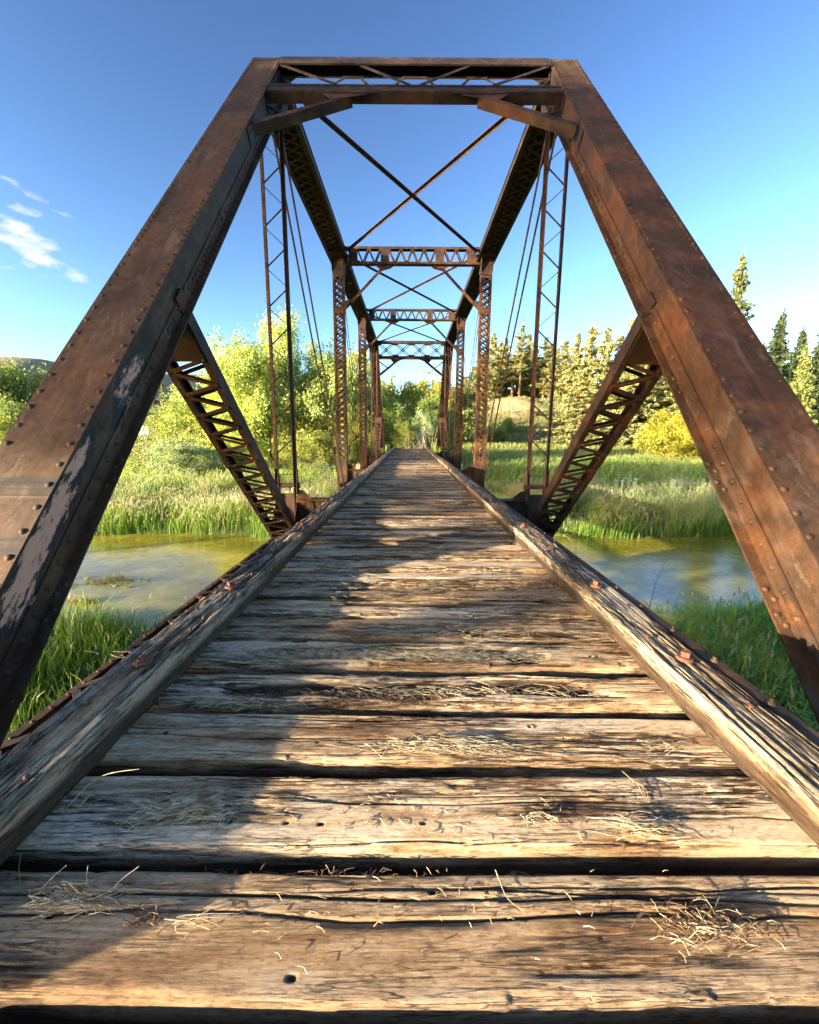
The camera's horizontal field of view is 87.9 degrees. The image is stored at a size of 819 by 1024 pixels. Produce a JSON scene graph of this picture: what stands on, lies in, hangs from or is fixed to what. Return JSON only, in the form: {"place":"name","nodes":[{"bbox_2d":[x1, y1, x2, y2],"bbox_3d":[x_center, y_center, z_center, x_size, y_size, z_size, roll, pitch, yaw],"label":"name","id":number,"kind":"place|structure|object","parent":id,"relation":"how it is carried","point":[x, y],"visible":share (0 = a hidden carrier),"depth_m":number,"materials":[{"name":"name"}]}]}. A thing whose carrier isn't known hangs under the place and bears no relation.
{"place":"outdoors","nodes":[
{"label":"outdoors","id":0,"kind":"place"},
{"bbox_2d":[314,464,335,495],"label":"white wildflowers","id":1,"kind":"object","parent":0,"point":[323,479],"visible":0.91,"depth_m":20.93,"materials":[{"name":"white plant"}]},
{"bbox_2d":[0,356,805,730],"bbox_3d":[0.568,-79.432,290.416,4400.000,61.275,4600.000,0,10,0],"label":"ground","id":2,"kind":"structure","parent":0,"point":[168,382],"depth_m":24.18,"materials":[{"name":"green plant"}]},
{"bbox_2d":[0,393,25,444],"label":"oak tree","id":3,"kind":"object","parent":2,"relation":"on","point":[10,414],"visible":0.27,"depth_m":41.81,"materials":[{"name":"green plant"}]},
{"bbox_2d":[0,356,28,431],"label":"oak tree","id":4,"kind":"object","parent":2,"relation":"on","point":[16,395],"visible":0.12,"depth_m":48.45,"materials":[{"name":"green plant"}]},
{"bbox_2d":[0,358,49,440],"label":"oak tree","id":5,"kind":"object","parent":2,"relation":"on","point":[10,370],"visible":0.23,"depth_m":48.75,"materials":[{"name":"green plant"}]},
{"bbox_2d":[5,588,185,737],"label":"grass","id":6,"kind":"structure","parent":2,"relation":"on","point":[77,631],"depth_m":6.46,"materials":[{"name":"green plant"}]},
{"bbox_2d":[132,429,156,452],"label":"shrub","id":7,"kind":"object","parent":2,"relation":"on","point":[145,442],"visible":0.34,"depth_m":51.48,"materials":[{"name":"green plant"}]},
{"bbox_2d":[139,426,154,435],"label":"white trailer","id":8,"kind":"object","parent":2,"relation":"on","point":[144,429],"visible":0.12,"depth_m":75.87,"materials":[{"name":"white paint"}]},
{"bbox_2d":[127,449,167,466],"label":"shrub","id":9,"kind":"object","parent":2,"relation":"on","point":[131,458],"visible":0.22,"depth_m":40.66,"materials":[{"name":"green plant"}]},
{"bbox_2d":[137,406,162,444],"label":"round tree","id":10,"kind":"object","parent":2,"relation":"on","point":[150,412],"visible":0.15,"depth_m":81.17,"materials":[{"name":"green plant"}]},
{"bbox_2d":[150,396,160,413],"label":"pine tree","id":11,"kind":"object","parent":2,"relation":"on","point":[155,401],"visible":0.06,"depth_m":112.73,"materials":[{"name":"green plant"}]},
{"bbox_2d":[157,381,170,407],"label":"pine tree","id":12,"kind":"object","parent":2,"relation":"on","point":[163,390],"visible":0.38,"depth_m":115.92,"materials":[{"name":"green plant"}]},
{"bbox_2d":[146,407,187,436],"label":"round tree","id":13,"kind":"object","parent":2,"relation":"on","point":[162,412],"visible":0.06,"depth_m":72.88,"materials":[{"name":"green plant"}]},
{"bbox_2d":[129,433,222,476],"bbox_3d":[-17.438,-4.175,32.550,6.340,3.829,5.854,8,13,36],"label":"silver shrub","id":14,"kind":"object","parent":2,"relation":"on","point":[178,451],"visible":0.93,"depth_m":31.94,"materials":[{"name":"green plant"}]},
{"bbox_2d":[133,383,223,459],"bbox_3d":[-24.279,-10.234,48.406,13.923,9.435,13.421,-4,11,-24],"label":"willow tree","id":15,"kind":"object","parent":2,"relation":"on","point":[178,417],"visible":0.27,"depth_m":45.64,"materials":[{"name":"green plant"}]},
{"bbox_2d":[191,443,254,474],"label":"shrub","id":16,"kind":"object","parent":2,"relation":"on","point":[241,450],"visible":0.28,"depth_m":35.10,"materials":[{"name":"green plant"}]},
{"bbox_2d":[194,304,333,466],"bbox_3d":[-15.153,-12.176,42.638,12.202,16.198,13.943,4,11,20],"label":"willow tree","id":17,"kind":"object","parent":2,"relation":"on","point":[251,368],"visible":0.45,"depth_m":39.60,"materials":[{"name":"green plant"}]},
{"bbox_2d":[273,429,342,474],"bbox_3d":[-8.200,-4.887,35.357,6.972,4.288,5.644,7,12,32],"label":"shrub","id":18,"kind":"object","parent":2,"relation":"on","point":[319,444],"visible":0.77,"depth_m":34.90,"materials":[{"name":"green plant"}]},
{"bbox_2d":[297,458,326,494],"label":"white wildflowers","id":19,"kind":"object","parent":2,"relation":"on","point":[301,486],"visible":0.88,"depth_m":21.95,"materials":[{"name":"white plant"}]},
{"bbox_2d":[270,337,381,463],"bbox_3d":[-9.034,-11.432,44.305,12.834,13.948,13.314,-6,12,-32],"label":"willow tree","id":20,"kind":"object","parent":2,"relation":"on","point":[311,390],"visible":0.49,"depth_m":40.94,"materials":[{"name":"green plant"}]},
{"bbox_2d":[332,401,376,466],"bbox_3d":[-5.228,-7.053,40.691,5.955,6.922,4.821,9,14,40],"label":"shrub","id":21,"kind":"object","parent":2,"relation":"on","point":[354,449],"visible":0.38,"depth_m":39.55,"materials":[{"name":"green plant"}]},
{"bbox_2d":[324,378,393,441],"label":"distant tree","id":22,"kind":"object","parent":2,"relation":"on","point":[383,391],"visible":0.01,"depth_m":84.65,"materials":[{"name":"green plant"}]},
{"bbox_2d":[354,400,391,454],"bbox_3d":[-3.936,-9.335,47.908,5.934,8.253,5.226,0,10,0],"label":"bush","id":23,"kind":"object","parent":2,"relation":"on","point":[373,423],"visible":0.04,"depth_m":47.00,"materials":[{"name":"green plant"}]},
{"bbox_2d":[367,394,414,450],"bbox_3d":[-1.880,-9.041,43.303,5.329,6.551,4.693,-3,11,-19],"label":"bush","id":24,"kind":"object","parent":2,"relation":"on","point":[392,417],"visible":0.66,"depth_m":42.17,"materials":[{"name":"green plant"}]},
{"bbox_2d":[382,369,400,406],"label":"distant tree","id":25,"kind":"object","parent":2,"relation":"on","point":[391,387],"visible":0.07,"depth_m":91.87,"materials":[{"name":"green plant"}]},
{"bbox_2d":[131,409,660,455],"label":"meadow grass","id":26,"kind":"structure","parent":2,"relation":"on","point":[520,446],"depth_m":80.67,"materials":[{"name":"green plant"}]},
{"bbox_2d":[392,419,416,447],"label":"bush","id":27,"kind":"object","parent":2,"relation":"on","point":[399,441],"visible":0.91,"depth_m":40.40,"materials":[{"name":"green plant"}]},
{"bbox_2d":[384,379,425,447],"bbox_3d":[0.085,-10.294,45.552,6.742,8.460,5.458,2,10,6],"label":"tree","id":28,"kind":"object","parent":2,"relation":"on","point":[416,395],"visible":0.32,"depth_m":44.92,"materials":[{"name":"green plant"}]},
{"bbox_2d":[0,56,818,1023],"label":"railway bridge","id":29,"kind":"structure","parent":2,"relation":"on","point":[742,760],"depth_m":1.91,"materials":[{"name":"metal"}]},
{"bbox_2d":[19,878,146,922],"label":"dry needles","id":30,"kind":"object","parent":29,"relation":"on","point":[73,896],"visible":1,"depth_m":1.06,"materials":[{"name":"plant"}]},
{"bbox_2d":[76,778,118,808],"bbox_3d":[-0.980,0.880,1.348,0.132,0.096,0.036,-1,11,-9],"label":"dry grass blade","id":31,"kind":"object","parent":29,"relation":"on","point":[94,791],"visible":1,"depth_m":1.35,"materials":[{"name":"plant"}]},
{"bbox_2d":[61,769,136,813],"bbox_3d":[-0.955,0.859,1.324,0.246,0.145,0.034,-1,10,-5],"label":"dry grass blade","id":32,"kind":"object","parent":29,"relation":"on","point":[88,785],"visible":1,"depth_m":1.32,"materials":[{"name":"plant"}]},
{"bbox_2d":[121,901,171,933],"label":"dry needles","id":33,"kind":"object","parent":29,"relation":"on","point":[144,920],"visible":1,"depth_m":1.02,"materials":[{"name":"brown plant"}]},
{"bbox_2d":[112,781,257,833],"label":"dry needles","id":34,"kind":"object","parent":29,"relation":"on","point":[173,807],"visible":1,"depth_m":1.32,"materials":[{"name":"plant"}]},
{"bbox_2d":[164,904,241,929],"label":"dry needles","id":35,"kind":"object","parent":29,"relation":"on","point":[187,919],"visible":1,"depth_m":1.02,"materials":[{"name":"plant"}]},
{"bbox_2d":[170,693,307,712],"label":"dry needles","id":36,"kind":"object","parent":29,"relation":"on","point":[239,703],"visible":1,"depth_m":1.85,"materials":[{"name":"plant"}]},
{"bbox_2d":[13,687,600,706],"bbox_3d":[-0.115,0.837,1.919,3.307,0.032,0.145,0,10,0],"label":"brown chaff","id":37,"kind":"object","parent":29,"relation":"on","point":[385,696],"visible":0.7,"depth_m":1.93,"materials":[{"name":"brown plant"}]},
{"bbox_2d":[56,863,604,878],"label":"dry needles","id":38,"kind":"object","parent":29,"relation":"on","point":[370,875],"visible":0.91,"depth_m":1.16,"materials":[{"name":"brown plant"}]},
{"bbox_2d":[84,644,601,664],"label":"dry needles","id":39,"kind":"object","parent":29,"relation":"on","point":[371,653],"visible":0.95,"depth_m":2.26,"materials":[{"name":"plant"}]},
{"bbox_2d":[143,868,667,973],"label":"dry needles","id":40,"kind":"object","parent":29,"relation":"on","point":[377,921],"visible":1,"depth_m":1.03,"materials":[{"name":"plant"}]},
{"bbox_2d":[287,573,560,604],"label":"dry needles","id":41,"kind":"object","parent":29,"relation":"on","point":[415,589],"visible":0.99,"depth_m":3.20,"materials":[{"name":"plant"}]},
{"bbox_2d":[237,681,614,702],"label":"dry needles","id":42,"kind":"object","parent":29,"relation":"on","point":[462,692],"visible":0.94,"depth_m":1.95,"materials":[{"name":"plant"}]},
{"bbox_2d":[326,732,566,757],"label":"dry needles","id":43,"kind":"object","parent":29,"relation":"on","point":[442,743],"visible":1,"depth_m":1.59,"materials":[{"name":"plant"}]},
{"bbox_2d":[192,790,731,844],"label":"dry needles","id":44,"kind":"object","parent":29,"relation":"on","point":[429,823],"visible":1,"depth_m":1.29,"materials":[{"name":"plant"}]},
{"bbox_2d":[372,624,601,642],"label":"dry needles","id":45,"kind":"object","parent":29,"relation":"on","point":[492,633],"visible":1,"depth_m":2.49,"materials":[{"name":"plant"}]},
{"bbox_2d":[484,810,568,826],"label":"dry needles","id":46,"kind":"object","parent":29,"relation":"on","point":[534,813],"visible":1,"depth_m":1.29,"materials":[{"name":"plant"}]},
{"bbox_2d":[622,771,648,802],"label":"dry needles","id":47,"kind":"object","parent":29,"relation":"on","point":[640,790],"visible":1,"depth_m":1.39,"materials":[{"name":"plant"}]},
{"bbox_2d":[578,810,704,840],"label":"dry needles","id":48,"kind":"object","parent":29,"relation":"on","point":[638,826],"visible":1,"depth_m":1.26,"materials":[{"name":"plant"}]},
{"bbox_2d":[634,739,692,755],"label":"dry needles","id":49,"kind":"object","parent":29,"relation":"on","point":[667,745],"visible":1,"depth_m":1.59,"materials":[{"name":"plant"}]},
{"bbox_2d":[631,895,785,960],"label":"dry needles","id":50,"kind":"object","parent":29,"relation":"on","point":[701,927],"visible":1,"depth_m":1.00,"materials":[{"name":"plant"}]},
{"bbox_2d":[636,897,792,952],"bbox_3d":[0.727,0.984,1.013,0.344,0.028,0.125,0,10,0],"label":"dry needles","id":51,"kind":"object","parent":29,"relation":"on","point":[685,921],"visible":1,"depth_m":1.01,"materials":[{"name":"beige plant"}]},
{"bbox_2d":[94,468,734,540],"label":"grass","id":52,"kind":"structure","parent":2,"relation":"on","point":[642,503],"depth_m":19.70,"materials":[{"name":"green plant"}]},
{"bbox_2d":[117,441,711,494],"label":"meadow grass","id":53,"kind":"structure","parent":2,"relation":"on","point":[695,466],"depth_m":35.37,"materials":[{"name":"plant"}]},
{"bbox_2d":[402,368,434,415],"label":"distant tree","id":54,"kind":"object","parent":2,"relation":"on","point":[424,386],"visible":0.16,"depth_m":87.85,"materials":[{"name":"green plant"}]},
{"bbox_2d":[403,427,437,449],"bbox_3d":[1.317,-6.980,39.997,4.464,2.611,2.214,0,10,0],"label":"dead brush","id":55,"kind":"object","parent":2,"relation":"on","point":[420,442],"visible":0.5,"depth_m":39.95,"materials":[{"name":"beige plant"}]},
{"bbox_2d":[409,407,437,448],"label":"bush","id":56,"kind":"object","parent":2,"relation":"on","point":[423,426],"visible":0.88,"depth_m":41.61,"materials":[{"name":"green plant"}]},
{"bbox_2d":[409,387,453,448],"bbox_3d":[2.120,-9.323,44.089,5.142,7.049,5.839,-6,12,-30],"label":"bush","id":57,"kind":"object","parent":2,"relation":"on","point":[432,409],"visible":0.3,"depth_m":43.13,"materials":[{"name":"green plant"}]},
{"bbox_2d":[429,433,448,447],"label":"bush","id":58,"kind":"object","parent":2,"relation":"on","point":[434,439],"visible":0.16,"depth_m":41.63,"materials":[{"name":"green plant"}]},
{"bbox_2d":[426,366,460,424],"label":"distant tree","id":59,"kind":"object","parent":2,"relation":"on","point":[437,385],"visible":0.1,"depth_m":85.61,"materials":[{"name":"green plant"}]},
{"bbox_2d":[436,403,465,456],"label":"bush","id":60,"kind":"object","parent":2,"relation":"on","point":[452,426],"visible":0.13,"depth_m":46.63,"materials":[{"name":"green plant"}]},
{"bbox_2d":[433,378,501,443],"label":"distant tree","id":61,"kind":"object","parent":2,"relation":"on","point":[467,429],"visible":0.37,"depth_m":89.27,"materials":[{"name":"green plant"}]},
{"bbox_2d":[463,366,499,399],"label":"pine tree","id":62,"kind":"object","parent":2,"relation":"on","point":[472,386],"visible":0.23,"depth_m":143.35,"materials":[{"name":"green plant"}]},
{"bbox_2d":[468,355,497,400],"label":"pine tree","id":63,"kind":"object","parent":2,"relation":"on","point":[489,376],"visible":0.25,"depth_m":133.42,"materials":[{"name":"green plant"}]},
{"bbox_2d":[487,430,506,442],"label":"bush","id":64,"kind":"object","parent":2,"relation":"on","point":[501,438],"visible":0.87,"depth_m":101.72,"materials":[{"name":"green plant"}]},
{"bbox_2d":[488,338,510,398],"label":"pine tree","id":65,"kind":"object","parent":2,"relation":"on","point":[500,345],"visible":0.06,"depth_m":157.20,"materials":[{"name":"green plant"}]},
{"bbox_2d":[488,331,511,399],"bbox_3d":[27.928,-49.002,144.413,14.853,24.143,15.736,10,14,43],"label":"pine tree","id":66,"kind":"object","parent":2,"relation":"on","point":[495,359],"visible":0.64,"depth_m":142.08,"materials":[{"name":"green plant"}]},
{"bbox_2d":[485,449,525,473],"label":"white wildflowers","id":67,"kind":"object","parent":2,"relation":"on","point":[497,464],"visible":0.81,"depth_m":35.72,"materials":[{"name":"white plant"}]},
{"bbox_2d":[488,338,527,397],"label":"pine tree","id":68,"kind":"object","parent":2,"relation":"on","point":[506,389],"visible":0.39,"depth_m":150.12,"materials":[{"name":"green plant"}]},
{"bbox_2d":[500,415,515,433],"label":"bush","id":69,"kind":"object","parent":2,"relation":"on","point":[507,423],"visible":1,"depth_m":109.17,"materials":[{"name":"green plant"}]},
{"bbox_2d":[500,353,525,396],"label":"pine tree","id":70,"kind":"object","parent":2,"relation":"on","point":[511,376],"visible":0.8,"depth_m":143.11,"materials":[{"name":"green plant"}]},
{"bbox_2d":[469,395,559,440],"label":"dry slope grass","id":71,"kind":"structure","parent":2,"relation":"on","point":[526,397],"depth_m":123.17,"materials":[{"name":"yellow plant"}]},
{"bbox_2d":[508,354,525,397],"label":"pine tree","id":72,"kind":"object","parent":2,"relation":"on","point":[515,387],"visible":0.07,"depth_m":164.29,"materials":[{"name":"green plant"}]},
{"bbox_2d":[509,321,532,397],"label":"pine tree","id":73,"kind":"object","parent":2,"relation":"on","point":[521,359],"visible":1,"depth_m":138.16,"materials":[{"name":"green plant"}]},
{"bbox_2d":[515,334,541,396],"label":"pine tree","id":74,"kind":"object","parent":2,"relation":"on","point":[530,343],"visible":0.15,"depth_m":155.53,"materials":[{"name":"green plant"}]},
{"bbox_2d":[515,346,550,391],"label":"pine tree","id":75,"kind":"object","parent":2,"relation":"on","point":[528,379],"visible":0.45,"depth_m":148.67,"materials":[{"name":"green plant"}]},
{"bbox_2d":[528,341,558,397],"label":"pine tree","id":76,"kind":"object","parent":2,"relation":"on","point":[539,395],"visible":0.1,"depth_m":158.02,"materials":[{"name":"green plant"}]},
{"bbox_2d":[532,333,555,398],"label":"pine tree","id":77,"kind":"object","parent":2,"relation":"on","point":[541,366],"visible":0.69,"depth_m":140.43,"materials":[{"name":"green plant"}]},
{"bbox_2d":[528,348,568,394],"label":"pine tree","id":78,"kind":"object","parent":2,"relation":"on","point":[558,354],"visible":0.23,"depth_m":136.04,"materials":[{"name":"green plant"}]},
{"bbox_2d":[536,337,582,405],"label":"pine tree","id":79,"kind":"object","parent":2,"relation":"on","point":[564,355],"visible":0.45,"depth_m":123.74,"materials":[{"name":"green plant"}]},
{"bbox_2d":[534,332,590,428],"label":"pine tree","id":80,"kind":"object","parent":2,"relation":"on","point":[571,376],"visible":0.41,"depth_m":99.48,"materials":[{"name":"green plant"}]},
{"bbox_2d":[533,367,608,444],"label":"pine tree","id":81,"kind":"object","parent":2,"relation":"on","point":[582,394],"visible":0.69,"depth_m":88.35,"materials":[{"name":"green plant"}]},
{"bbox_2d":[551,322,606,436],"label":"pine tree","id":82,"kind":"object","parent":2,"relation":"on","point":[590,354],"visible":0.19,"depth_m":96.24,"materials":[{"name":"green plant"}]},
{"bbox_2d":[563,327,623,411],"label":"pine tree","id":83,"kind":"object","parent":2,"relation":"on","point":[607,350],"visible":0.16,"depth_m":94.59,"materials":[{"name":"green plant"}]},
{"bbox_2d":[563,376,647,436],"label":"pine tree","id":84,"kind":"object","parent":2,"relation":"on","point":[613,398],"visible":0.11,"depth_m":86.60,"materials":[{"name":"green plant"}]},
{"bbox_2d":[599,329,625,381],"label":"pine tree","id":85,"kind":"object","parent":2,"relation":"on","point":[620,339],"visible":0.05,"depth_m":98.14,"materials":[{"name":"green plant"}]},
{"bbox_2d":[614,477,636,500],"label":"white wildflowers","id":86,"kind":"object","parent":2,"relation":"on","point":[623,486],"visible":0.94,"depth_m":20.86,"materials":[{"name":"white plant"}]},
{"bbox_2d":[586,365,668,446],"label":"pine tree","id":87,"kind":"object","parent":2,"relation":"on","point":[631,432],"visible":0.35,"depth_m":82.05,"materials":[{"name":"green plant"}]},
{"bbox_2d":[613,314,652,421],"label":"pine tree","id":88,"kind":"object","parent":2,"relation":"on","point":[630,324],"visible":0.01,"depth_m":94.62,"materials":[{"name":"green plant"}]},
{"bbox_2d":[625,365,662,424],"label":"pine tree","id":89,"kind":"object","parent":2,"relation":"on","point":[648,367],"visible":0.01,"depth_m":93.00,"materials":[{"name":"green plant"}]},
{"bbox_2d":[636,374,669,423],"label":"pine tree","id":90,"kind":"object","parent":2,"relation":"on","point":[660,381],"visible":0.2,"depth_m":88.13,"materials":[{"name":"green plant"}]},
{"bbox_2d":[634,452,691,476],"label":"white wildflowers","id":91,"kind":"object","parent":2,"relation":"on","point":[661,464],"visible":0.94,"depth_m":33.77,"materials":[{"name":"white plant"}]},
{"bbox_2d":[649,381,679,439],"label":"pine tree","id":92,"kind":"object","parent":2,"relation":"on","point":[668,404],"visible":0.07,"depth_m":85.14,"materials":[{"name":"green plant"}]},
{"bbox_2d":[631,406,699,460],"bbox_3d":[33.240,-10.135,53.386,9.620,8.703,11.119,3,11,16],"label":"yellow bush","id":93,"kind":"object","parent":2,"relation":"on","point":[661,437],"visible":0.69,"depth_m":51.97,"materials":[{"name":"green plant"}]},
{"bbox_2d":[635,535,697,608],"bbox_3d":[3.454,1.544,5.956,0.810,2.570,0.322,1,10,5],"label":"bare sapling","id":94,"kind":"object","parent":2,"relation":"on","point":[662,575],"visible":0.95,"depth_m":5.83,"materials":[{"name":"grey plant"}]},
{"bbox_2d":[650,392,684,440],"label":"pine tree","id":95,"kind":"object","parent":2,"relation":"on","point":[673,399],"visible":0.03,"depth_m":82.64,"materials":[{"name":"green plant"}]},
{"bbox_2d":[668,478,695,505],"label":"white wildflowers","id":96,"kind":"object","parent":2,"relation":"on","point":[677,489],"visible":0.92,"depth_m":20.70,"materials":[{"name":"white plant"}]},
{"bbox_2d":[632,587,818,732],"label":"grass","id":97,"kind":"structure","parent":2,"relation":"on","point":[749,614],"depth_m":6.17,"materials":[{"name":"green plant"}]},
{"bbox_2d":[730,245,755,320],"bbox_3d":[32.655,-15.441,44.110,5.997,22.592,6.753,4,11,19],"label":"pine tree","id":98,"kind":"object","parent":2,"relation":"on","point":[740,283],"visible":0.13,"depth_m":42.25,"materials":[{"name":"green plant"}]},
{"bbox_2d":[766,308,794,383],"bbox_3d":[49.262,-16.898,57.798,7.594,20.424,7.380,1,10,5],"label":"spruce tree","id":99,"kind":"object","parent":2,"relation":"on","point":[779,352],"visible":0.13,"depth_m":56.43,"materials":[{"name":"green plant"}]},
{"bbox_2d":[786,326,810,384],"bbox_3d":[57.620,-17.645,63.838,7.518,19.546,7.306,0,10,-1],"label":"spruce tree","id":100,"kind":"object","parent":2,"relation":"on","point":[800,344],"visible":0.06,"depth_m":62.35,"materials":[{"name":"green plant"}]},
{"bbox_2d":[789,341,818,429],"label":"fir tree","id":101,"kind":"object","parent":2,"relation":"on","point":[801,387],"visible":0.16,"depth_m":47.57,"materials":[{"name":"green plant"}]},
{"bbox_2d":[803,334,818,426],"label":"spruce tree","id":102,"kind":"object","parent":2,"relation":"on","point":[814,394],"visible":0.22,"depth_m":59.14,"materials":[{"name":"green plant"}]},
{"bbox_2d":[0,0,818,412],"label":"sky","id":103,"kind":"structure","parent":0,"point":[103,103],"materials":[{"name":"blue"}]},
{"bbox_2d":[54,533,765,646],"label":"river water","id":104,"kind":"structure","parent":0,"point":[174,566],"depth_m":14.14,"materials":[{"name":"green liquid"}]},
{"bbox_2d":[66,572,152,603],"bbox_3d":[-9.173,2.110,11.948,3.105,0.255,2.256,0,10,0],"label":"river weed","id":105,"kind":"object","parent":104,"relation":"in","point":[109,578],"visible":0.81,"depth_m":12.47,"materials":[{"name":"plant"}]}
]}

